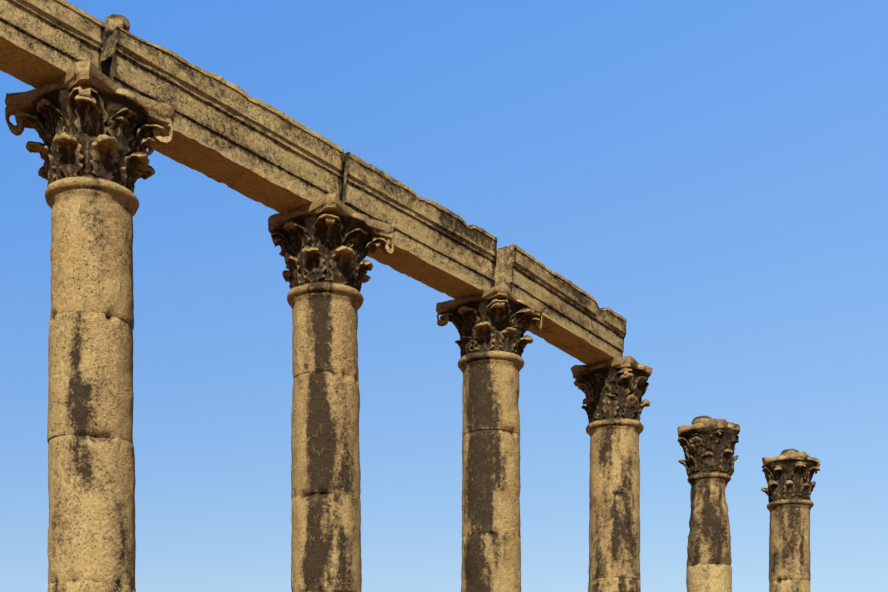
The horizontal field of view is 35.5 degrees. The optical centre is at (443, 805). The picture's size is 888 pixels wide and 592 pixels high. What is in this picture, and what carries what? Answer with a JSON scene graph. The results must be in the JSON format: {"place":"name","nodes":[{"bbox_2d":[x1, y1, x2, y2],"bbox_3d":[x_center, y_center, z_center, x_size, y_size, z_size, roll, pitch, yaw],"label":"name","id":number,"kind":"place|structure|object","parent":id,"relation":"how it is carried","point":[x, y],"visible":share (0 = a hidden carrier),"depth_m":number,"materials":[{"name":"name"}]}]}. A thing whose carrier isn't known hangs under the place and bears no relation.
{"place":"outdoors","nodes":[
{"label":"outdoors","id":0,"kind":"place"},
{"bbox_2d":[0,0,887,591],"label":"sky","id":1,"kind":"structure","parent":0,"point":[713,174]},
{"bbox_3d":[-5.858,-6.858,11.547,1.426,0.983,1.370,0,0,36],"label":"capital","id":2,"kind":"object","parent":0,"visible":0},
{"bbox_2d":[0,0,105,87],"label":"architrave","id":3,"kind":"object","parent":2,"relation":"on","point":[44,42],"visible":0.77,"depth_m":13.76,"materials":[{"name":"stone"}]},
{"label":"ground","id":4,"kind":"structure","parent":0,"visible":0},
{"bbox_3d":[1.788,1.649,22.017,1.450,0.100,33.429,0,0,36],"label":"stylobate","id":5,"kind":"object","parent":4,"relation":"on","visible":0},
{"bbox_2d":[45,177,138,591],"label":"column shaft","id":6,"kind":"object","parent":5,"relation":"on","point":[91,492],"visible":1,"depth_m":14.15,"materials":[{"name":"beige stone"}]},
{"bbox_2d":[5,61,174,193],"bbox_3d":[-3.689,-6.862,14.555,1.344,0.984,1.397,0,0,36],"label":"capital","id":7,"kind":"object","parent":6,"relation":"on","point":[86,118],"visible":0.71,"depth_m":14.14,"materials":[{"name":"stone"}]},
{"bbox_2d":[101,26,343,213],"bbox_3d":[-2.580,-7.764,16.028,0.684,0.852,3.679,0,0,36],"label":"architrave","id":8,"kind":"object","parent":7,"relation":"on","point":[235,138],"visible":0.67,"depth_m":15.83,"materials":[{"name":"stone"}]},
{"bbox_2d":[105,14,129,35],"bbox_3d":[-3.429,-8.144,14.536,0.259,0.271,0.277,0,0,36],"label":"stone","id":9,"kind":"object","parent":8,"relation":"on","point":[113,22],"visible":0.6,"depth_m":14.43,"materials":[{"name":"stone"}]},
{"bbox_2d":[287,282,363,591],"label":"column shaft","id":10,"kind":"object","parent":5,"relation":"on","point":[326,511],"visible":1,"depth_m":17.15,"materials":[{"name":"beige stone"}]},
{"bbox_2d":[268,193,393,291],"bbox_3d":[-1.530,-6.895,17.540,1.380,0.938,1.402,0,0,36],"label":"capital","id":11,"kind":"object","parent":10,"relation":"on","point":[332,237],"visible":0.88,"depth_m":17.13,"materials":[{"name":"stone"}]},
{"bbox_2d":[340,152,497,298],"bbox_3d":[-0.486,-7.784,18.905,0.678,0.873,3.380,0,0,36],"label":"architrave","id":12,"kind":"object","parent":11,"relation":"on","point":[442,249],"visible":0.79,"depth_m":18.81,"materials":[{"name":"stone"}]},
{"bbox_2d":[458,351,523,591],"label":"column shaft","id":13,"kind":"object","parent":5,"relation":"on","point":[491,537],"visible":1,"depth_m":20.15,"materials":[{"name":"beige stone"}]},
{"bbox_2d":[436,285,545,356],"bbox_3d":[0.724,-6.977,20.492,1.366,0.834,1.438,0,0,36],"label":"capital","id":14,"kind":"object","parent":13,"relation":"on","point":[500,318],"visible":0.9,"depth_m":20.13,"materials":[{"name":"stone"}]},
{"bbox_2d":[492,244,626,364],"bbox_3d":[1.754,-7.738,21.768,0.699,0.764,3.822,0,0,33],"label":"architrave","id":15,"kind":"object","parent":14,"relation":"on","point":[579,324],"visible":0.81,"depth_m":21.54,"materials":[{"name":"stone"}]},
{"bbox_2d":[586,418,643,591],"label":"column shaft","id":16,"kind":"object","parent":5,"relation":"on","point":[614,519],"visible":1,"depth_m":23.15,"materials":[{"name":"beige stone"}]},
{"bbox_2d":[570,356,652,422],"bbox_3d":[2.891,-6.909,23.533,1.223,0.994,1.222,0,0,36],"label":"capital","id":17,"kind":"object","parent":16,"relation":"on","point":[614,388],"visible":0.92,"depth_m":23.13,"materials":[{"name":"stone"}]},
{"bbox_2d":[686,472,731,591],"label":"column shaft","id":18,"kind":"object","parent":5,"relation":"on","point":[709,566],"visible":1,"depth_m":26.17,"materials":[{"name":"beige stone"}]},
{"bbox_2d":[677,416,739,476],"bbox_3d":[5.035,-6.844,26.502,1.148,1.183,1.190,0,0,36],"label":"capital","id":19,"kind":"object","parent":18,"relation":"on","point":[707,443],"visible":0.94,"depth_m":26.12,"materials":[{"name":"stone"}]},
{"bbox_2d":[767,499,813,591],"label":"column shaft","id":20,"kind":"object","parent":5,"relation":"on","point":[789,548],"visible":1,"depth_m":29.34,"materials":[{"name":"beige stone"}]},
{"bbox_2d":[761,449,820,502],"bbox_3d":[7.430,-7.044,29.691,1.234,1.186,1.267,0,0,36],"label":"capital","id":21,"kind":"object","parent":20,"relation":"on","point":[789,473],"visible":0.9,"depth_m":29.33,"materials":[{"name":"stone"}]}
]}

